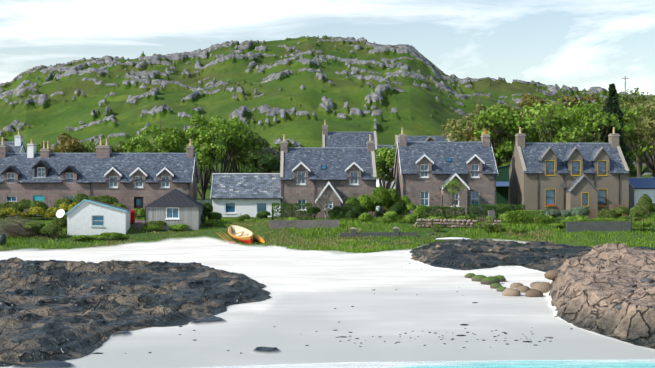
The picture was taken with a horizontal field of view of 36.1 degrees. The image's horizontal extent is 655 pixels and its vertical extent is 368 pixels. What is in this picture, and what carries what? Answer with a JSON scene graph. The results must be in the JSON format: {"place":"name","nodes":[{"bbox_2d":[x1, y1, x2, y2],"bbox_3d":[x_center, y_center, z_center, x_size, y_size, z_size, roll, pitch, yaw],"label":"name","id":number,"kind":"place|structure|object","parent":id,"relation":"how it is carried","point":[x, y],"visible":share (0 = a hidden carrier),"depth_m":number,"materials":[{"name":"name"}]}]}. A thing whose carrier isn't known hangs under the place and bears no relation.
{"place":"outdoors","nodes":[
{"label":"outdoors","id":0,"kind":"place"},
{"bbox_2d":[0,35,654,367],"bbox_3d":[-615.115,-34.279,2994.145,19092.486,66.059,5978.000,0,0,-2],"label":"grassy terrain","id":1,"kind":"structure","parent":0,"point":[138,301],"depth_m":64.03,"materials":[{"name":"green plant"}]},
{"bbox_2d":[0,234,5,244],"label":"outboard cover","id":2,"kind":"object","parent":1,"relation":"on","point":[2,239],"visible":0.9,"depth_m":84.50,"materials":[{"name":"grey plastic"}]},
{"bbox_2d":[0,137,14,141],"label":"tree","id":3,"kind":"object","parent":1,"relation":"on","point":[5,139],"visible":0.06,"depth_m":132.52,"materials":[{"name":"green plant"}]},
{"bbox_2d":[0,131,26,152],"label":"white house","id":4,"kind":"structure","parent":1,"relation":"on","point":[17,145],"depth_m":118.02,"materials":[{"name":"paint"}]},
{"bbox_2d":[0,212,38,237],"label":"brush pile","id":5,"kind":"object","parent":1,"relation":"on","point":[15,229],"visible":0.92,"depth_m":88.05,"materials":[{"name":"brown plant"}]},
{"bbox_2d":[11,216,66,237],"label":"bush","id":6,"kind":"object","parent":1,"relation":"on","point":[56,225],"visible":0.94,"depth_m":87.77,"materials":[{"name":"green plant"}]},
{"bbox_2d":[36,142,50,150],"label":"tree","id":7,"kind":"object","parent":1,"relation":"on","point":[39,146],"visible":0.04,"depth_m":156.90,"materials":[{"name":"green plant"}]},
{"bbox_2d":[0,192,119,218],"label":"bush row","id":8,"kind":"object","parent":1,"relation":"on","point":[79,198],"visible":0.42,"depth_m":99.46,"materials":[{"name":"green plant"}]},
{"bbox_2d":[0,202,129,219],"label":"bush row","id":9,"kind":"object","parent":1,"relation":"on","point":[43,213],"visible":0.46,"depth_m":98.10,"materials":[{"name":"green plant"}]},
{"bbox_2d":[50,132,88,152],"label":"tree","id":10,"kind":"object","parent":1,"relation":"on","point":[71,145],"visible":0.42,"depth_m":125.11,"materials":[{"name":"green plant"}]},
{"bbox_2d":[56,199,131,235],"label":"white shed","id":11,"kind":"structure","parent":1,"relation":"on","point":[88,217],"depth_m":88.57,"materials":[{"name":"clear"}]},
{"bbox_2d":[0,137,198,215],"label":"house terrace","id":12,"kind":"structure","parent":1,"relation":"on","point":[137,180],"depth_m":103.78,"materials":[{"name":"stone"}]},
{"bbox_2d":[33,195,43,201],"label":"door","id":13,"kind":"structure","parent":12,"relation":"attached to","point":[38,197],"depth_m":103.38,"materials":[{"name":"teal paint"}]},
{"bbox_2d":[81,142,123,152],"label":"tree","id":14,"kind":"object","parent":1,"relation":"on","point":[92,148],"visible":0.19,"depth_m":129.07,"materials":[{"name":"green plant"}]},
{"bbox_2d":[112,141,125,152],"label":"tree","id":15,"kind":"object","parent":1,"relation":"on","point":[122,143],"visible":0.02,"depth_m":147.85,"materials":[{"name":"green plant"}]},
{"bbox_2d":[71,224,188,240],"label":"bushes","id":16,"kind":"object","parent":1,"relation":"on","point":[104,235],"visible":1,"depth_m":87.11,"materials":[{"name":"green plant"}]},
{"bbox_2d":[115,204,144,219],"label":"bush","id":17,"kind":"object","parent":1,"relation":"on","point":[140,211],"visible":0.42,"depth_m":96.76,"materials":[{"name":"green plant"}]},
{"bbox_2d":[130,209,134,224],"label":"postbox","id":18,"kind":"object","parent":1,"relation":"on","point":[132,216],"visible":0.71,"depth_m":91.97,"materials":[{"name":"red metal"}]},
{"bbox_2d":[131,220,144,227],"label":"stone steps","id":19,"kind":"structure","parent":1,"relation":"on","point":[138,224],"depth_m":91.81,"materials":[{"name":"grey stone"}]},
{"bbox_2d":[121,135,159,152],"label":"tree","id":20,"kind":"object","parent":1,"relation":"on","point":[136,141],"visible":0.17,"depth_m":127.30,"materials":[{"name":"green plant"}]},
{"bbox_2d":[133,125,188,152],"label":"tree","id":21,"kind":"object","parent":1,"relation":"on","point":[174,140],"visible":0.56,"depth_m":123.53,"materials":[{"name":"green plant"}]},
{"bbox_2d":[145,188,203,229],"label":"grey shed","id":22,"kind":"structure","parent":1,"relation":"on","point":[175,206],"depth_m":90.30,"materials":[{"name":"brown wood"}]},
{"bbox_2d":[197,200,211,216],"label":"green fence","id":23,"kind":"object","parent":1,"relation":"on","point":[205,201],"visible":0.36,"depth_m":102.79,"materials":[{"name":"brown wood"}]},
{"bbox_2d":[184,126,225,199],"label":"tree","id":24,"kind":"object","parent":1,"relation":"on","point":[207,157],"visible":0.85,"depth_m":111.08,"materials":[{"name":"green plant"}]},
{"bbox_2d":[201,202,221,222],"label":"bush","id":25,"kind":"object","parent":1,"relation":"on","point":[208,210],"visible":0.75,"depth_m":93.41,"materials":[{"name":"green plant"}]},
{"bbox_2d":[180,114,252,184],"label":"tree","id":26,"kind":"object","parent":1,"relation":"on","point":[234,133],"visible":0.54,"depth_m":122.14,"materials":[{"name":"green plant"}]},
{"bbox_2d":[217,232,235,243],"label":"oars","id":27,"kind":"object","parent":1,"relation":"on","point":[226,238],"visible":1,"depth_m":86.67,"materials":[{"name":"beige wood"}]},
{"bbox_2d":[228,225,253,243],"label":"rowboat","id":28,"kind":"object","parent":1,"relation":"on","point":[241,234],"visible":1,"depth_m":87.66,"materials":[{"name":"beige wood"}]},
{"bbox_2d":[213,119,269,172],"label":"tree","id":29,"kind":"object","parent":1,"relation":"on","point":[241,155],"visible":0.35,"depth_m":125.61,"materials":[{"name":"green plant"}]},
{"bbox_2d":[210,173,281,216],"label":"white cottage","id":30,"kind":"structure","parent":1,"relation":"on","point":[237,194],"depth_m":104.26,"materials":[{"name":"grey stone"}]},
{"bbox_2d":[239,133,262,167],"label":"tree","id":31,"kind":"object","parent":1,"relation":"on","point":[257,147],"visible":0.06,"depth_m":157.46,"materials":[{"name":"green plant"}]},
{"bbox_2d":[240,152,279,172],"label":"tree","id":32,"kind":"object","parent":1,"relation":"on","point":[267,163],"visible":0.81,"depth_m":119.83,"materials":[{"name":"green plant"}]},
{"bbox_2d":[255,236,264,242],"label":"orange kayak","id":33,"kind":"object","parent":1,"relation":"on","point":[259,239],"visible":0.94,"depth_m":86.11,"materials":[{"name":"orange plastic"}]},
{"bbox_2d":[255,145,280,172],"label":"tree","id":34,"kind":"object","parent":1,"relation":"on","point":[270,150],"visible":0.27,"depth_m":128.46,"materials":[{"name":"green plant"}]},
{"bbox_2d":[272,140,295,153],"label":"tree","id":35,"kind":"object","parent":1,"relation":"on","point":[277,147],"visible":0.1,"depth_m":148.35,"materials":[{"name":"green plant"}]},
{"bbox_2d":[271,203,312,219],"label":"hedge","id":36,"kind":"object","parent":1,"relation":"on","point":[284,206],"visible":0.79,"depth_m":97.54,"materials":[{"name":"green plant"}]},
{"bbox_2d":[251,206,334,219],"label":"hedge bush","id":37,"kind":"object","parent":1,"relation":"on","point":[265,213],"visible":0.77,"depth_m":98.45,"materials":[{"name":"green plant"}]},
{"bbox_2d":[269,220,339,228],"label":"stone wall","id":38,"kind":"structure","parent":1,"relation":"on","point":[297,224],"depth_m":91.08,"materials":[{"name":"grey stone"}]},
{"bbox_2d":[0,213,654,252],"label":"grass tufts","id":39,"kind":"object","parent":1,"relation":"on","point":[342,244],"visible":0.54,"depth_m":88.43,"materials":[{"name":"green plant"}]},
{"bbox_2d":[17,213,640,232],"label":"bush","id":40,"kind":"object","parent":1,"relation":"on","point":[494,227],"visible":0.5,"depth_m":90.51,"materials":[{"name":"green plant"}]},
{"bbox_2d":[315,189,342,219],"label":"bare tree","id":41,"kind":"object","parent":1,"relation":"on","point":[324,205],"visible":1,"depth_m":97.52,"materials":[{"name":"grey plant"}]},
{"bbox_2d":[35,212,654,232],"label":"bush","id":42,"kind":"object","parent":1,"relation":"on","point":[647,223],"visible":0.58,"depth_m":91.68,"materials":[{"name":"green plant"}]},
{"bbox_2d":[322,120,376,152],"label":"house","id":43,"kind":"structure","parent":1,"relation":"on","point":[347,139],"depth_m":136.53,"materials":[{"name":"stone"}]},
{"bbox_2d":[286,209,421,222],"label":"bushes","id":44,"kind":"object","parent":1,"relation":"on","point":[389,216],"visible":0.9,"depth_m":94.21,"materials":[{"name":"green plant"}]},
{"bbox_2d":[332,202,404,219],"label":"round bush","id":45,"kind":"object","parent":1,"relation":"on","point":[353,210],"visible":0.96,"depth_m":97.40,"materials":[{"name":"green plant"}]},
{"bbox_2d":[91,233,654,353],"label":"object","id":46,"kind":"object","parent":1,"relation":"on","point":[644,280],"visible":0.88,"depth_m":47.75,"materials":[{"name":"black stone"}]},
{"bbox_2d":[345,186,402,219],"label":"bush","id":47,"kind":"object","parent":1,"relation":"on","point":[382,196],"visible":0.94,"depth_m":99.18,"materials":[{"name":"green plant"}]},
{"bbox_2d":[340,227,416,236],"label":"concrete wall","id":48,"kind":"structure","parent":1,"relation":"on","point":[396,232],"depth_m":88.45,"materials":[{"name":"concrete"}]},
{"bbox_2d":[374,144,396,189],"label":"tree","id":49,"kind":"object","parent":1,"relation":"on","point":[385,157],"visible":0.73,"depth_m":116.63,"materials":[{"name":"green plant"}]},
{"bbox_2d":[160,76,628,151],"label":"poles","id":50,"kind":"object","parent":1,"relation":"on","point":[625,78],"visible":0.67,"depth_m":189.81,"materials":[{"name":"brown wood"}]},
{"bbox_2d":[382,195,428,217],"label":"bush","id":51,"kind":"object","parent":1,"relation":"on","point":[408,205],"visible":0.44,"depth_m":100.92,"materials":[{"name":"green plant"}]},
{"bbox_2d":[422,206,464,218],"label":"hedge","id":52,"kind":"object","parent":1,"relation":"on","point":[437,208],"visible":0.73,"depth_m":95.86,"materials":[{"name":"green plant"}]},
{"bbox_2d":[436,237,469,240],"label":"white kayak","id":53,"kind":"object","parent":1,"relation":"on","point":[452,238],"visible":0.92,"depth_m":85.22,"materials":[{"name":"paint"}]},
{"bbox_2d":[442,178,465,217],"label":"small tree","id":54,"kind":"object","parent":1,"relation":"on","point":[453,192],"visible":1,"depth_m":100.35,"materials":[{"name":"green plant"}]},
{"bbox_2d":[441,113,473,132],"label":"tree","id":55,"kind":"object","parent":1,"relation":"on","point":[451,123],"visible":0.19,"depth_m":185.21,"materials":[{"name":"green plant"}]},
{"bbox_2d":[414,219,501,227],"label":"boulder wall","id":56,"kind":"structure","parent":1,"relation":"on","point":[458,223],"depth_m":91.83,"materials":[{"name":"grey stone"}]},
{"bbox_2d":[444,117,471,132],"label":"tree","id":57,"kind":"object","parent":1,"relation":"on","point":[463,123],"visible":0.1,"depth_m":179.70,"materials":[{"name":"green plant"}]},
{"bbox_2d":[439,117,511,160],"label":"tree","id":58,"kind":"object","parent":1,"relation":"on","point":[451,136],"visible":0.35,"depth_m":127.09,"materials":[{"name":"green plant"}]},
{"bbox_2d":[473,103,486,115],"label":"tree","id":59,"kind":"object","parent":1,"relation":"on","point":[482,107],"visible":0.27,"depth_m":232.71,"materials":[{"name":"green plant"}]},
{"bbox_2d":[463,115,497,130],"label":"tree","id":60,"kind":"object","parent":1,"relation":"on","point":[469,124],"visible":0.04,"depth_m":165.90,"materials":[{"name":"green plant"}]},
{"bbox_2d":[454,112,517,147],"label":"tree","id":61,"kind":"object","parent":1,"relation":"on","point":[472,137],"visible":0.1,"depth_m":128.62,"materials":[{"name":"green plant"}]},
{"bbox_2d":[488,210,494,222],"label":"gate pillar","id":62,"kind":"structure","parent":1,"relation":"on","point":[491,213],"depth_m":94.57,"materials":[{"name":"stone"}]},
{"bbox_2d":[427,215,557,223],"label":"bush row","id":63,"kind":"object","parent":1,"relation":"on","point":[547,218],"visible":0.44,"depth_m":93.93,"materials":[{"name":"green plant"}]},
{"bbox_2d":[469,203,525,221],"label":"hedge","id":64,"kind":"object","parent":1,"relation":"on","point":[488,207],"visible":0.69,"depth_m":95.50,"materials":[{"name":"green plant"}]},
{"bbox_2d":[471,102,527,167],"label":"tree","id":65,"kind":"object","parent":1,"relation":"on","point":[503,123],"visible":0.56,"depth_m":124.65,"materials":[{"name":"green plant"}]},
{"bbox_2d":[485,104,513,112],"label":"tree","id":66,"kind":"object","parent":1,"relation":"on","point":[491,107],"visible":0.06,"depth_m":199.53,"materials":[{"name":"green plant"}]},
{"bbox_2d":[496,165,509,205],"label":"green shed","id":67,"kind":"structure","parent":1,"relation":"on","point":[502,186],"depth_m":120.72,"materials":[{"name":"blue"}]},
{"bbox_2d":[494,137,514,166],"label":"tree","id":68,"kind":"object","parent":1,"relation":"on","point":[506,146],"visible":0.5,"depth_m":124.15,"materials":[{"name":"green plant"}]},
{"bbox_2d":[492,103,520,113],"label":"tree","id":69,"kind":"object","parent":1,"relation":"on","point":[514,108],"visible":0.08,"depth_m":199.23,"materials":[{"name":"green plant"}]},
{"bbox_2d":[464,270,559,296],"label":"boulders","id":70,"kind":"object","parent":1,"relation":"on","point":[538,289],"visible":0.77,"depth_m":56.75,"materials":[{"name":"beige stone"}]},
{"bbox_2d":[505,210,543,224],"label":"hedge","id":71,"kind":"object","parent":1,"relation":"on","point":[521,212],"visible":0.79,"depth_m":93.54,"materials":[{"name":"green plant"}]},
{"bbox_2d":[508,118,540,142],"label":"tree","id":72,"kind":"object","parent":1,"relation":"on","point":[528,140],"visible":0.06,"depth_m":129.09,"materials":[{"name":"green plant"}]},
{"bbox_2d":[518,94,546,112],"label":"tree","id":73,"kind":"object","parent":1,"relation":"on","point":[526,100],"visible":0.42,"depth_m":228.55,"materials":[{"name":"green plant"}]},
{"bbox_2d":[507,110,561,120],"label":"tree","id":74,"kind":"object","parent":1,"relation":"on","point":[521,113],"visible":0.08,"depth_m":145.96,"materials":[{"name":"green plant"}]},
{"bbox_2d":[507,99,604,142],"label":"tree","id":75,"kind":"object","parent":1,"relation":"on","point":[541,110],"visible":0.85,"depth_m":124.49,"materials":[{"name":"green plant"}]},
{"bbox_2d":[477,213,643,232],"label":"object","id":76,"kind":"object","parent":1,"relation":"on","point":[484,219],"visible":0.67,"depth_m":91.99,"materials":[{"name":"brown wood"}]},
{"bbox_2d":[542,206,590,220],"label":"bush","id":77,"kind":"object","parent":1,"relation":"on","point":[583,211],"visible":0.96,"depth_m":97.00,"materials":[{"name":"green plant"}]},
{"bbox_2d":[534,113,604,142],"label":"tree","id":78,"kind":"object","parent":1,"relation":"on","point":[600,141],"visible":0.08,"depth_m":130.84,"materials":[{"name":"green plant"}]},
{"bbox_2d":[548,92,601,142],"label":"tree","id":79,"kind":"object","parent":1,"relation":"on","point":[576,100],"visible":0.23,"depth_m":169.06,"materials":[{"name":"green plant"}]},
{"bbox_2d":[534,98,623,142],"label":"tree","id":80,"kind":"object","parent":1,"relation":"on","point":[589,110],"visible":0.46,"depth_m":127.13,"materials":[{"name":"green plant"}]},
{"bbox_2d":[587,209,597,218],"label":"fence","id":81,"kind":"object","parent":1,"relation":"on","point":[593,213],"visible":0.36,"depth_m":98.66,"materials":[{"name":"brown wood"}]},
{"bbox_2d":[560,218,632,224],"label":"hedge grass","id":82,"kind":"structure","parent":1,"relation":"on","point":[564,221],"depth_m":92.77,"materials":[{"name":"green plant"}]},
{"bbox_2d":[566,221,630,231],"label":"slab wall","id":83,"kind":"structure","parent":1,"relation":"on","point":[599,226],"depth_m":90.81,"materials":[{"name":"concrete"}]},
{"bbox_2d":[575,105,653,170],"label":"tree","id":84,"kind":"object","parent":1,"relation":"on","point":[628,126],"visible":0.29,"depth_m":136.62,"materials":[{"name":"green plant"}]},
{"bbox_2d":[598,83,633,176],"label":"conifer tree","id":85,"kind":"object","parent":1,"relation":"on","point":[611,105],"visible":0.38,"depth_m":126.49,"materials":[{"name":"green plant"}]},
{"bbox_2d":[609,204,626,216],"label":"fence","id":86,"kind":"object","parent":1,"relation":"on","point":[613,206],"visible":0.36,"depth_m":100.43,"materials":[{"name":"brown wood"}]},
{"bbox_2d":[597,88,644,140],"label":"tree","id":87,"kind":"object","parent":1,"relation":"on","point":[629,97],"visible":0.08,"depth_m":188.75,"materials":[{"name":"green plant"}]},
{"bbox_2d":[598,195,654,217],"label":"bush","id":88,"kind":"object","parent":1,"relation":"on","point":[644,206],"visible":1,"depth_m":97.50,"materials":[{"name":"green plant"}]},
{"bbox_2d":[619,97,650,176],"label":"tree","id":89,"kind":"object","parent":1,"relation":"on","point":[638,163],"visible":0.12,"depth_m":167.86,"materials":[{"name":"green plant"}]},
{"bbox_2d":[622,98,654,176],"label":"tree","id":90,"kind":"object","parent":1,"relation":"on","point":[648,125],"visible":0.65,"depth_m":137.19,"materials":[{"name":"green plant"}]},
{"bbox_2d":[624,99,653,163],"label":"tree","id":91,"kind":"object","parent":1,"relation":"on","point":[648,156],"visible":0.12,"depth_m":151.84,"materials":[{"name":"green plant"}]},
{"bbox_2d":[628,144,653,160],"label":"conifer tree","id":92,"kind":"object","parent":1,"relation":"on","point":[635,156],"visible":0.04,"depth_m":189.22,"materials":[{"name":"green plant"}]},
{"bbox_2d":[633,91,654,145],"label":"tree","id":93,"kind":"object","parent":1,"relation":"on","point":[648,98],"visible":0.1,"depth_m":200.48,"materials":[{"name":"green plant"}]},
{"bbox_2d":[0,0,654,94],"label":"sky","id":94,"kind":"structure","parent":0,"point":[582,44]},
{"bbox_2d":[280,134,376,217],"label":"house","id":95,"kind":"structure","parent":0,"point":[308,174],"depth_m":104.26,"materials":[{"name":"stone"}]},
{"bbox_2d":[375,145,396,188],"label":"house","id":96,"kind":"structure","parent":0,"point":[377,147],"depth_m":125.51,"materials":[{"name":"stone"}]},
{"bbox_2d":[394,135,449,144],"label":"house","id":97,"kind":"structure","parent":0,"point":[425,138],"depth_m":138.42,"materials":[{"name":"stone"}]},
{"bbox_2d":[190,359,654,367],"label":"sea water","id":98,"kind":"structure","parent":0,"point":[622,363],"depth_m":36.95,"materials":[{"name":"teal liquid"}]},
{"bbox_2d":[394,128,497,213],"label":"house","id":99,"kind":"structure","parent":0,"point":[424,172],"depth_m":104.60,"materials":[{"name":"stone"}]},
{"bbox_2d":[509,127,629,212],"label":"house","id":100,"kind":"structure","parent":0,"point":[560,177],"depth_m":104.94,"materials":[{"name":"stone"}]},
{"bbox_2d":[629,177,654,209],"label":"shed","id":101,"kind":"structure","parent":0,"point":[639,187],"depth_m":108.52,"materials":[{"name":"white"}]}
]}

